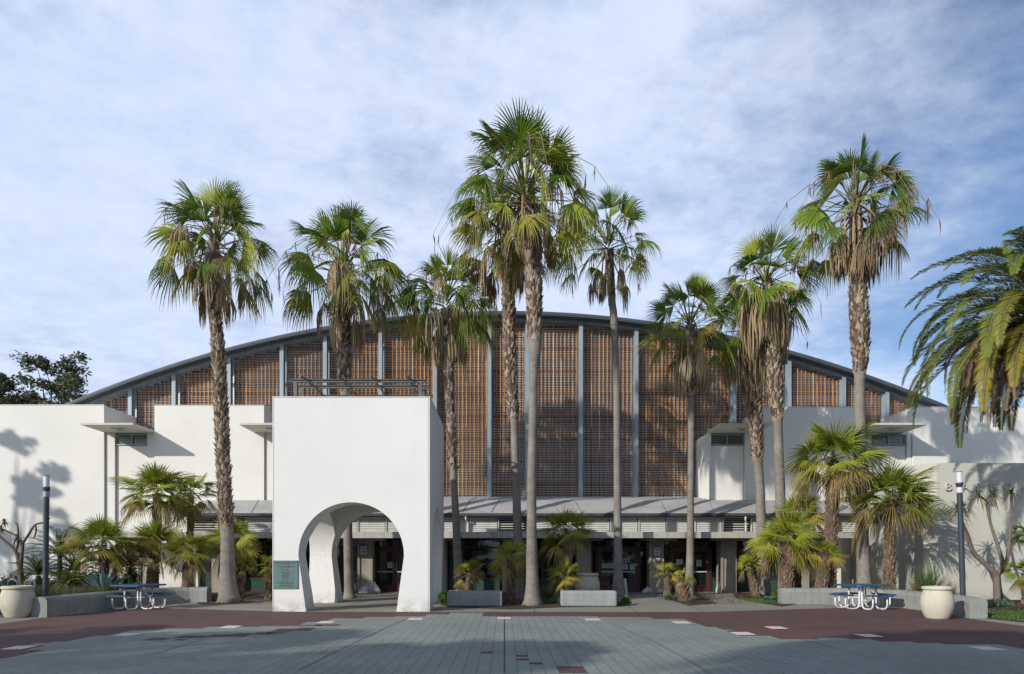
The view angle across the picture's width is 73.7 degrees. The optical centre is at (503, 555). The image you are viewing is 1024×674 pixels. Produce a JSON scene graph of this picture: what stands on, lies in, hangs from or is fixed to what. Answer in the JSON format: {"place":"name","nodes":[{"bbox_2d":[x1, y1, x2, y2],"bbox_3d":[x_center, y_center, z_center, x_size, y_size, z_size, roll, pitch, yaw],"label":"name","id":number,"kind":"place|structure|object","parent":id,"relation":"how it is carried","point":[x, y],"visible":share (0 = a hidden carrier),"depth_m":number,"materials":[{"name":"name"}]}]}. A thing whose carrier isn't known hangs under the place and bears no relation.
{"place":"outdoors","nodes":[
{"label":"outdoors","id":0,"kind":"place"},
{"bbox_2d":[0,583,128,596],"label":"grass","id":1,"kind":"structure","parent":0,"point":[60,591],"depth_m":21.72,"materials":[{"name":"green plant"}]},
{"bbox_2d":[71,567,137,590],"bbox_3d":[-13.435,0.861,22.817,2.223,1.038,2.258,0,0,0],"label":"agave","id":2,"kind":"object","parent":1,"relation":"on","point":[104,580],"visible":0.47,"depth_m":22.71,"materials":[{"name":"green plant"}]},
{"bbox_2d":[0,613,1023,673],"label":"plaza paving","id":3,"kind":"structure","parent":0,"point":[428,644],"depth_m":12.02,"materials":[{"name":"concrete"}]},
{"bbox_2d":[146,624,586,672],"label":"plaza inlay","id":4,"kind":"object","parent":3,"relation":"on","point":[571,669],"visible":1,"depth_m":14.05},
{"bbox_2d":[162,613,834,672],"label":"paving joint","id":5,"kind":"object","parent":3,"relation":"on","point":[504,646],"visible":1,"depth_m":12.65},
{"bbox_2d":[818,638,869,641],"bbox_3d":[6.800,1.688,13.700,0.800,0.001,0.600,0,0,0],"label":"plaza patch","id":6,"kind":"object","parent":3,"relation":"on","point":[847,639],"visible":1,"depth_m":13.74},
{"bbox_2d":[967,646,1004,649],"bbox_3d":[8.791,1.684,12.434,0.380,0.006,0.480,0,0,0],"label":"inlay tile","id":7,"kind":"object","parent":3,"relation":"on","point":[985,648],"visible":1,"depth_m":12.40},
{"bbox_2d":[0,607,1023,658],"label":"plaza border","id":8,"kind":"object","parent":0,"point":[898,625],"visible":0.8,"depth_m":17.28,"materials":[{"name":"brick"}]},
{"bbox_2d":[0,646,35,649],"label":"inlay tile","id":9,"kind":"object","parent":8,"relation":"on","point":[16,647],"visible":1,"depth_m":12.50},
{"bbox_2d":[829,583,896,609],"bbox_3d":[11.500,1.297,21.900,1.834,0.794,1.834,0,0,35],"label":"picnic table","id":10,"kind":"object","parent":8,"relation":"on","point":[862,586],"visible":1,"depth_m":21.65,"materials":[{"name":"blue metal"}]},
{"bbox_2d":[920,586,954,618],"bbox_3d":[11.672,1.258,18.400,0.800,0.865,0.800,0,0,0],"label":"planter vase","id":11,"kind":"object","parent":8,"relation":"on","point":[937,602],"visible":1,"depth_m":18.11,"materials":[{"name":"beige stone"}]},
{"bbox_2d":[0,591,1023,625],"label":"paving","id":12,"kind":"structure","parent":0,"point":[384,601],"depth_m":22.78,"materials":[{"name":"concrete"}]},
{"bbox_2d":[0,585,35,617],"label":"planter vase","id":13,"kind":"object","parent":12,"relation":"on","point":[16,601],"visible":0.99,"depth_m":18.50,"materials":[{"name":"ceramic"}]},
{"bbox_2d":[0,518,49,584],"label":"aloe tree","id":14,"kind":"object","parent":13,"relation":"in","point":[17,539],"visible":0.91,"depth_m":24.96,"materials":[{"name":"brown plant"}]},
{"bbox_2d":[31,587,211,616],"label":"wall","id":15,"kind":"structure","parent":12,"relation":"on","point":[52,606],"depth_m":21.17,"materials":[{"name":"concrete"}]},
{"bbox_2d":[0,591,264,613],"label":"planting bed","id":16,"kind":"object","parent":12,"relation":"on","point":[215,596],"visible":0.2,"depth_m":30.31,"materials":[{"name":"green plant"}]},
{"bbox_2d":[0,573,31,586],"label":"shrub","id":17,"kind":"object","parent":16,"relation":"on","point":[11,581],"visible":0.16,"depth_m":25.22,"materials":[{"name":"green plant"}]},
{"bbox_2d":[6,547,66,584],"bbox_3d":[-16.379,0.701,23.980,1.936,1.998,1.915,0,0,0],"label":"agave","id":18,"kind":"object","parent":16,"relation":"on","point":[37,569],"visible":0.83,"depth_m":23.88,"materials":[{"name":"plant"}]},
{"bbox_2d":[28,576,57,590],"bbox_3d":[-15.968,1.213,23.737,1.305,1.008,1.287,0,0,0],"label":"shrub","id":19,"kind":"object","parent":16,"relation":"on","point":[40,580],"visible":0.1,"depth_m":23.48,"materials":[{"name":"green plant"}]},
{"bbox_2d":[42,475,50,596],"bbox_3d":[-13.835,-0.357,20.600,0.268,4.116,0.258,0,0,0],"label":"lamp post","id":20,"kind":"object","parent":16,"relation":"on","point":[46,487],"visible":0.85,"depth_m":20.54,"materials":[{"name":"metal"}]},
{"bbox_2d":[17,522,98,586],"bbox_3d":[-16.222,0.239,25.019,2.539,2.922,2.396,0,0,36],"label":"cycad","id":21,"kind":"object","parent":16,"relation":"on","point":[57,536],"visible":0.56,"depth_m":24.82,"materials":[{"name":"leaf"},{"name":"bark"}]},
{"bbox_2d":[49,569,86,591],"bbox_3d":[-14.613,1.073,22.746,1.281,1.254,1.206,0,0,-36],"label":"cycad","id":22,"kind":"object","parent":16,"relation":"on","point":[68,579],"visible":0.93,"depth_m":22.70,"materials":[{"name":"plant"}]},
{"bbox_2d":[49,548,99,587],"bbox_3d":[-15.438,0.672,24.618,1.854,2.057,1.966,0,0,0],"label":"cycad","id":23,"kind":"object","parent":16,"relation":"on","point":[71,562],"visible":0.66,"depth_m":24.43,"materials":[{"name":"plant"}]},
{"bbox_2d":[61,567,112,589],"bbox_3d":[-14.693,1.052,24.024,1.603,1.346,1.512,0,0,-43],"label":"shrub","id":24,"kind":"object","parent":16,"relation":"on","point":[83,574],"visible":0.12,"depth_m":23.69,"materials":[{"name":"green plant"}]},
{"bbox_2d":[54,513,140,586],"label":"dwarf fan palm","id":25,"kind":"object","parent":16,"relation":"on","point":[100,528],"visible":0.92,"depth_m":24.06,"materials":[{"name":"green plant"}]},
{"bbox_2d":[111,564,142,589],"bbox_3d":[-13.841,1.011,24.709,1.491,1.440,1.058,0,0,-40],"label":"shrub","id":26,"kind":"object","parent":16,"relation":"on","point":[134,577],"visible":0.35,"depth_m":24.70,"materials":[{"name":"green plant"}]},
{"bbox_2d":[96,542,161,571],"bbox_3d":[-14.019,0.524,25.623,2.263,2.353,2.234,0,0,0],"label":"cycad","id":27,"kind":"object","parent":16,"relation":"on","point":[130,558],"visible":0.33,"depth_m":25.45,"materials":[{"name":"plant"}]},
{"bbox_2d":[117,517,186,587],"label":"dwarf fan palm","id":28,"kind":"object","parent":16,"relation":"on","point":[157,530],"visible":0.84,"depth_m":25.23,"materials":[{"name":"green plant"}]},
{"bbox_2d":[109,459,201,587],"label":"dwarf fan palm","id":29,"kind":"object","parent":16,"relation":"on","point":[152,477],"visible":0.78,"depth_m":26.37,"materials":[{"name":"green plant"}]},
{"bbox_2d":[158,528,215,587],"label":"dwarf fan palm","id":30,"kind":"object","parent":16,"relation":"on","point":[189,560],"visible":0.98,"depth_m":24.76,"materials":[{"name":"green plant"}]},
{"bbox_2d":[161,471,217,551],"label":"dwarf fan palm","id":31,"kind":"object","parent":16,"relation":"on","point":[201,506],"visible":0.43,"depth_m":28.09,"materials":[{"name":"green plant"}]},
{"bbox_2d":[106,567,171,609],"bbox_3d":[-11.720,1.027,21.900,1.834,1.334,1.834,0,0,-31],"label":"picnic table","id":32,"kind":"object","parent":12,"relation":"on","point":[139,587],"visible":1,"depth_m":21.64,"materials":[{"name":"blue metal"}]},
{"bbox_2d":[198,601,254,603],"bbox_3d":[-9.976,1.679,24.600,2.000,0.007,2.000,0,0,0],"label":"planting bed","id":33,"kind":"object","parent":12,"relation":"on","point":[214,602],"visible":0.59,"depth_m":23.96,"materials":[{"name":"brown soil"}]},
{"bbox_2d":[143,178,280,602],"bbox_3d":[-10.704,-5.908,24.973,4.873,15.291,5.440,0,0,0],"label":"fan palm","id":34,"kind":"object","parent":33,"relation":"on","point":[215,286],"visible":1,"depth_m":24.47,"materials":[{"name":"leaf"},{"name":"rough bark"}]},
{"bbox_2d":[200,518,261,590],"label":"dwarf fan palm","id":35,"kind":"object","parent":33,"relation":"in","point":[245,534],"visible":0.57,"depth_m":26.54,"materials":[{"name":"green plant"}]},
{"bbox_2d":[235,554,258,599],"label":"dwarf fan palm","id":36,"kind":"object","parent":12,"relation":"on","point":[242,573],"visible":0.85,"depth_m":26.12,"materials":[{"name":"green plant"}]},
{"bbox_2d":[255,554,271,599],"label":"dwarf fan palm","id":37,"kind":"object","parent":12,"relation":"on","point":[268,585],"visible":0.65,"depth_m":26.27,"materials":[{"name":"green plant"}]},
{"bbox_2d":[266,199,414,598],"bbox_3d":[-6.359,-6.098,27.335,5.683,15.641,5.286,0,0,0],"label":"fan palm","id":38,"kind":"object","parent":12,"relation":"on","point":[341,307],"visible":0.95,"depth_m":26.82,"materials":[{"name":"green plant"}]},
{"bbox_2d":[272,396,443,611],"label":"gateway arch","id":39,"kind":"structure","parent":12,"relation":"on","point":[340,464],"depth_m":20.70,"materials":[{"name":"paint"}]},
{"bbox_2d":[273,560,297,588],"bbox_3d":[-6.618,0.574,20.676,0.752,0.857,0.042,0,0,0],"label":"bronze plaque","id":40,"kind":"object","parent":39,"relation":"attached to","point":[285,574],"visible":1,"depth_m":20.66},
{"bbox_2d":[289,374,432,397],"bbox_3d":[-4.600,-5.215,22.650,4.300,0.770,3.100,0,0,0],"label":"roof frame","id":41,"kind":"object","parent":39,"relation":"on","point":[420,387],"visible":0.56,"depth_m":22.15,"materials":[{"name":"metal"}]},
{"bbox_2d":[0,311,1023,592],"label":"exhibition hall","id":42,"kind":"structure","parent":12,"relation":"on","point":[80,451],"depth_m":33.22,"materials":[{"name":"paint"}]},
{"bbox_2d":[116,434,146,444],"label":"clerestory window","id":43,"kind":"structure","parent":42,"relation":"in","point":[121,439],"depth_m":33.24,"materials":[{"name":"glass"}]},
{"bbox_2d":[200,547,210,586],"bbox_3d":[-14.069,0.640,32.150,0.602,2.120,0.100,0,0,0],"label":"window","id":44,"kind":"structure","parent":42,"relation":"in","point":[207,583],"depth_m":32.14,"materials":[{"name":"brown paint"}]},
{"bbox_2d":[237,547,265,590],"bbox_3d":[-11.887,0.640,32.150,1.354,2.120,0.100,0,0,0],"label":"window","id":45,"kind":"structure","parent":42,"relation":"in","point":[255,582],"depth_m":32.14,"materials":[{"name":"brown paint"}]},
{"bbox_2d":[337,547,340,582],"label":"window","id":46,"kind":"structure","parent":42,"relation":"in","point":[339,548],"depth_m":32.14,"materials":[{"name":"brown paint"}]},
{"bbox_2d":[341,547,356,591],"bbox_3d":[-7.279,0.640,32.150,0.740,2.120,0.100,0,0,0],"label":"window","id":47,"kind":"structure","parent":42,"relation":"in","point":[342,548],"depth_m":32.12,"materials":[{"name":"glass"}]},
{"bbox_2d":[375,549,394,590],"bbox_3d":[-5.595,0.675,32.090,0.948,2.010,0.120,0,0,0],"label":"door","id":48,"kind":"structure","parent":42,"relation":"in","point":[384,576],"depth_m":32.12,"materials":[{"name":"red paint"}]},
{"bbox_2d":[395,549,403,590],"bbox_3d":[-4.637,0.675,32.090,0.948,2.010,0.120,0,0,0],"label":"door","id":49,"kind":"structure","parent":42,"relation":"in","point":[399,553],"depth_m":32.10,"materials":[{"name":"red paint"}]},
{"bbox_2d":[448,547,473,590],"bbox_3d":[-2.056,0.640,32.150,1.254,2.120,0.100,0,0,0],"label":"window","id":50,"kind":"structure","parent":42,"relation":"in","point":[467,552],"depth_m":32.14,"materials":[{"name":"glass"}]},
{"bbox_2d":[474,547,499,589],"bbox_3d":[-0.809,0.640,32.150,1.216,2.120,0.100,0,0,0],"label":"window","id":51,"kind":"structure","parent":42,"relation":"in","point":[483,554],"depth_m":32.14,"materials":[{"name":"glass"}]},
{"bbox_2d":[511,547,542,591],"bbox_3d":[1.053,0.640,32.150,1.555,2.120,0.100,0,0,0],"label":"window","id":52,"kind":"structure","parent":42,"relation":"in","point":[540,559],"depth_m":32.14,"materials":[{"name":"glass"}]},
{"bbox_2d":[543,547,574,591],"bbox_3d":[2.614,0.640,32.150,1.542,2.120,0.100,0,0,0],"label":"window","id":53,"kind":"structure","parent":42,"relation":"in","point":[552,562],"depth_m":32.14,"materials":[{"name":"glass"}]},
{"bbox_2d":[591,547,596,572],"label":"window","id":54,"kind":"structure","parent":42,"relation":"in","point":[593,549],"depth_m":32.10,"materials":[{"name":"glass"}]},
{"bbox_2d":[599,549,613,589],"bbox_3d":[4.913,0.675,32.090,0.898,2.010,0.120,0,0,0],"label":"door","id":55,"kind":"structure","parent":42,"relation":"in","point":[606,556],"depth_m":32.12,"materials":[{"name":"red paint"}]},
{"bbox_2d":[622,549,636,590],"bbox_3d":[5.821,0.675,32.090,0.898,2.010,0.120,0,0,0],"label":"door","id":56,"kind":"structure","parent":42,"relation":"in","point":[631,575],"depth_m":32.12,"materials":[{"name":"red paint"}]},
{"bbox_2d":[639,547,645,591],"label":"window","id":57,"kind":"structure","parent":42,"relation":"in","point":[642,560],"depth_m":32.14,"materials":[{"name":"glass"}]},
{"bbox_2d":[665,547,669,572],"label":"window","id":58,"kind":"structure","parent":42,"relation":"in","point":[667,549],"depth_m":32.10,"materials":[{"name":"glass"}]},
{"bbox_2d":[672,549,686,590],"bbox_3d":[8.311,0.675,32.090,0.873,2.010,0.120,0,0,0],"label":"door","id":59,"kind":"structure","parent":42,"relation":"in","point":[676,553],"depth_m":32.12,"materials":[{"name":"red paint"}]},
{"bbox_2d":[694,549,708,590],"bbox_3d":[9.194,0.675,32.090,0.873,2.010,0.120,0,0,0],"label":"door","id":60,"kind":"structure","parent":42,"relation":"in","point":[701,573],"depth_m":32.12,"materials":[{"name":"red paint"}]},
{"bbox_2d":[711,547,715,591],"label":"window","id":61,"kind":"structure","parent":42,"relation":"in","point":[713,549],"depth_m":32.14,"materials":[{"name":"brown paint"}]},
{"bbox_2d":[711,434,743,444],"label":"clerestory window","id":62,"kind":"structure","parent":42,"relation":"in","point":[716,439],"depth_m":33.24,"materials":[{"name":"glass"}]},
{"bbox_2d":[737,547,757,591],"bbox_3d":[11.599,0.640,32.150,1.229,2.120,0.100,0,0,0],"label":"window","id":63,"kind":"structure","parent":42,"relation":"in","point":[742,586],"depth_m":32.14,"materials":[{"name":"glass"}]},
{"bbox_2d":[769,551,777,591],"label":"window","id":64,"kind":"structure","parent":42,"relation":"in","point":[773,577],"depth_m":32.14,"materials":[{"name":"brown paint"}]},
{"bbox_2d":[871,434,905,444],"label":"clerestory window","id":65,"kind":"structure","parent":42,"relation":"in","point":[886,439],"depth_m":33.24,"materials":[{"name":"glass"}]},
{"bbox_2d":[438,592,620,608],"bbox_3d":[0.812,1.680,26.772,7.375,0.001,10.455,0,0,0],"label":"planting bed","id":66,"kind":"object","parent":12,"relation":"on","point":[511,606],"visible":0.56,"depth_m":22.56,"materials":[{"name":"green plant"}]},
{"bbox_2d":[374,241,500,589],"bbox_3d":[-2.691,-5.421,28.031,5.153,14.328,5.204,0,0,0],"label":"fan palm","id":67,"kind":"object","parent":66,"relation":"on","point":[451,355],"visible":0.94,"depth_m":27.98,"materials":[{"name":"green plant"}]},
{"bbox_2d":[436,589,446,605],"bbox_3d":[-2.092,1.422,23.190,0.440,0.570,0.363,0,0,0],"label":"shrub","id":68,"kind":"object","parent":66,"relation":"on","point":[443,598],"visible":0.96,"depth_m":23.12,"materials":[{"name":"green plant"}]},
{"bbox_2d":[453,558,485,589],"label":"dwarf fan palm","id":69,"kind":"object","parent":66,"relation":"on","point":[469,582],"visible":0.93,"depth_m":23.38,"materials":[{"name":"green plant"}]},
{"bbox_2d":[447,590,501,605],"bbox_3d":[-0.971,1.427,22.875,1.819,0.515,0.550,0,0,0],"label":"concrete bench","id":70,"kind":"object","parent":66,"relation":"on","point":[474,597],"visible":1,"depth_m":22.60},
{"bbox_2d":[434,172,574,598],"bbox_3d":[-0.169,-6.645,26.589,4.943,16.784,5.150,0,0,-43],"label":"fan palm","id":71,"kind":"object","parent":66,"relation":"on","point":[509,330],"visible":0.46,"depth_m":26.64,"materials":[{"name":"green plant"}]},
{"bbox_2d":[488,538,526,603],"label":"dwarf fan palm","id":72,"kind":"object","parent":66,"relation":"on","point":[509,571],"visible":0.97,"depth_m":23.96,"materials":[{"name":"green plant"}]},
{"bbox_2d":[433,97,621,605],"bbox_3d":[0.868,-6.646,23.250,5.585,16.693,6.490,0,0,-21],"label":"fan palm","id":73,"kind":"object","parent":66,"relation":"on","point":[534,141],"visible":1,"depth_m":23.13,"materials":[{"name":"green plant"}]},
{"bbox_2d":[540,585,555,599],"bbox_3d":[1.573,1.335,25.347,1.445,0.631,1.384,0,0,0],"label":"strap plant","id":74,"kind":"object","parent":66,"relation":"on","point":[547,595],"visible":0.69,"depth_m":25.27,"materials":[{"name":"green plant"}]},
{"bbox_2d":[547,554,582,600],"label":"dwarf fan palm","id":75,"kind":"object","parent":66,"relation":"on","point":[564,581],"visible":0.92,"depth_m":24.20,"materials":[{"name":"green plant"}]},
{"bbox_2d":[537,505,596,587],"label":"dwarf fan palm","id":76,"kind":"object","parent":66,"relation":"on","point":[566,542],"visible":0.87,"depth_m":26.32,"materials":[{"name":"green plant"}]},
{"bbox_2d":[575,573,599,589],"bbox_3d":[3.315,1.193,27.200,1.000,0.994,1.000,0,0,0],"label":"planter vase","id":77,"kind":"object","parent":66,"relation":"on","point":[589,580],"visible":0.76,"depth_m":26.79,"materials":[{"name":"concrete"}]},
{"bbox_2d":[560,590,616,605],"bbox_3d":[2.821,1.427,22.875,1.845,0.515,0.550,0,0,0],"label":"concrete bench","id":78,"kind":"object","parent":66,"relation":"on","point":[588,597],"visible":1,"depth_m":22.60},
{"bbox_2d":[553,184,661,596],"bbox_3d":[4.183,-6.737,28.376,4.396,16.874,5.086,0,0,0],"label":"fan palm","id":79,"kind":"object","parent":66,"relation":"on","point":[608,277],"visible":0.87,"depth_m":28.26,"materials":[{"name":"green plant"}]},
{"bbox_2d":[651,562,679,598],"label":"dwarf fan palm","id":80,"kind":"object","parent":12,"relation":"on","point":[667,585],"visible":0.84,"depth_m":26.50,"materials":[{"name":"green plant"}]},
{"bbox_2d":[657,593,715,604],"bbox_3d":[7.362,1.680,27.124,1.740,0.001,8.130,0,0,6],"label":"planting bed","id":81,"kind":"object","parent":12,"relation":"on","point":[700,601],"visible":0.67,"depth_m":25.02,"materials":[{"name":"brown soil"}]},
{"bbox_2d":[670,567,695,600],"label":"dwarf fan palm","id":82,"kind":"object","parent":81,"relation":"on","point":[683,587],"visible":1,"depth_m":25.45,"materials":[{"name":"green plant"}]},
{"bbox_2d":[635,270,736,595],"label":"fan palm","id":83,"kind":"object","parent":81,"relation":"on","point":[687,366],"visible":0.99,"depth_m":28.77,"materials":[{"name":"green plant"}]},
{"bbox_2d":[732,593,791,605],"bbox_3d":[10.296,1.680,27.330,2.852,0.001,9.423,0,0,23],"label":"planting bed","id":84,"kind":"object","parent":12,"relation":"on","point":[759,597],"visible":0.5,"depth_m":27.42,"materials":[{"name":"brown plant"}]},
{"bbox_2d":[735,553,764,595],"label":"dwarf fan palm","id":85,"kind":"object","parent":84,"relation":"on","point":[753,581],"visible":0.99,"depth_m":28.19,"materials":[{"name":"green plant"}]},
{"bbox_2d":[696,284,807,594],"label":"fan palm","id":86,"kind":"object","parent":84,"relation":"on","point":[750,377],"visible":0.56,"depth_m":29.36,"materials":[{"name":"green plant"}]},
{"bbox_2d":[738,598,777,601],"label":"ground cover grass","id":87,"kind":"structure","parent":84,"relation":"on","point":[757,600],"depth_m":25.19,"materials":[{"name":"green plant"}]},
{"bbox_2d":[711,222,827,588],"bbox_3d":[10.616,-5.682,27.280,4.618,14.800,4.276,0,0,0],"label":"fan palm","id":88,"kind":"object","parent":84,"relation":"on","point":[765,323],"visible":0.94,"depth_m":27.13,"materials":[{"name":"green plant"}]},
{"bbox_2d":[744,507,822,587],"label":"dwarf fan palm","id":89,"kind":"object","parent":84,"relation":"on","point":[789,554],"visible":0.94,"depth_m":25.19,"materials":[{"name":"green plant"}]},
{"bbox_2d":[772,492,824,587],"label":"dwarf fan palm","id":90,"kind":"object","parent":84,"relation":"on","point":[811,507],"visible":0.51,"depth_m":26.16,"materials":[{"name":"green plant"}]},
{"bbox_2d":[778,588,987,617],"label":"wall","id":91,"kind":"structure","parent":12,"relation":"on","point":[970,607],"depth_m":23.14,"materials":[{"name":"concrete"}]},
{"bbox_2d":[850,463,1023,599],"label":"lettered wall","id":92,"kind":"structure","parent":12,"relation":"on","point":[939,544],"depth_m":26.00,"materials":[{"name":"grey paint"}]},
{"bbox_2d":[988,600,1023,621],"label":"planting bed","id":93,"kind":"object","parent":12,"relation":"on","point":[1008,608],"visible":0.11,"depth_m":21.71,"materials":[{"name":"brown plant"}]},
{"bbox_2d":[171,591,1023,610],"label":"leaf litter","id":94,"kind":"object","parent":93,"relation":"on","point":[617,601],"visible":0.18,"depth_m":24.92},
{"bbox_2d":[804,540,849,587],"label":"dwarf fan palm","id":95,"kind":"object","parent":93,"relation":"on","point":[823,571],"visible":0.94,"depth_m":24.71,"materials":[{"name":"green plant"}]},
{"bbox_2d":[779,415,895,587],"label":"dwarf fan palm","id":96,"kind":"object","parent":93,"relation":"on","point":[835,481],"visible":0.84,"depth_m":24.76,"materials":[{"name":"green plant"}]},
{"bbox_2d":[840,458,953,588],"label":"dwarf fan palm","id":97,"kind":"object","parent":93,"relation":"on","point":[885,482],"visible":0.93,"depth_m":24.14,"materials":[{"name":"green plant"}]},
{"bbox_2d":[899,553,975,596],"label":"grass tree","id":98,"kind":"object","parent":93,"relation":"on","point":[928,580],"visible":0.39,"depth_m":22.75,"materials":[{"name":"green plant"}]},
{"bbox_2d":[955,471,965,595],"bbox_3d":[13.548,-0.396,20.200,0.347,4.200,0.252,0,0,0],"label":"lamp post","id":99,"kind":"object","parent":93,"relation":"on","point":[959,483],"visible":0.91,"depth_m":20.14,"materials":[{"name":"metal"}]},
{"bbox_2d":[898,226,1023,448],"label":"date palm","id":100,"kind":"object","parent":93,"relation":"on","point":[993,355],"visible":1,"depth_m":20.21,"materials":[{"name":"green plant"}]},
{"bbox_2d":[940,487,1022,601],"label":"aloe tree","id":101,"kind":"object","parent":93,"relation":"on","point":[997,584],"visible":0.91,"depth_m":23.57,"materials":[{"name":"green plant"}]},
{"bbox_2d":[986,598,1014,606],"bbox_3d":[16.225,1.556,22.604,1.117,0.299,1.265,0,0,27],"label":"shrub","id":102,"kind":"object","parent":93,"relation":"on","point":[993,602],"visible":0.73,"depth_m":22.41,"materials":[{"name":"green plant"}]},
{"bbox_2d":[996,558,1023,605],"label":"dwarf fan palm","id":103,"kind":"object","parent":93,"relation":"on","point":[1017,583],"visible":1,"depth_m":23.01,"materials":[{"name":"green plant"}]},
{"bbox_2d":[1004,522,1023,552],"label":"dwarf fan palm","id":104,"kind":"object","parent":93,"relation":"on","point":[1020,542],"visible":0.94,"depth_m":24.13,"materials":[{"name":"green plant"}]},
{"bbox_2d":[0,0,1023,406],"label":"sky","id":105,"kind":"structure","parent":0,"point":[714,114],"materials":[{"name":"blue"}]},
{"bbox_2d":[763,134,940,587],"bbox_3d":[12.521,-6.719,24.843,5.277,16.860,5.630,0,0,42],"label":"fan palm","id":106,"kind":"object","parent":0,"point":[858,256],"visible":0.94,"depth_m":24.64,"materials":[{"name":"green plant"}]},
{"bbox_2d":[988,609,1023,620],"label":"lawn grass","id":107,"kind":"structure","parent":0,"point":[1011,614],"depth_m":19.14,"materials":[{"name":"green plant"}]},
{"label":"ground","id":108,"kind":"structure","parent":0,"visible":0},
{"bbox_2d":[0,372,40,403],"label":"eucalyptus tree","id":109,"kind":"object","parent":108,"relation":"on","point":[6,385],"visible":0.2,"depth_m":57.45,"materials":[{"name":"green plant"}]},
{"bbox_2d":[0,350,91,403],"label":"eucalyptus tree","id":110,"kind":"object","parent":108,"relation":"on","point":[68,381],"visible":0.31,"depth_m":59.50,"materials":[{"name":"green plant"}]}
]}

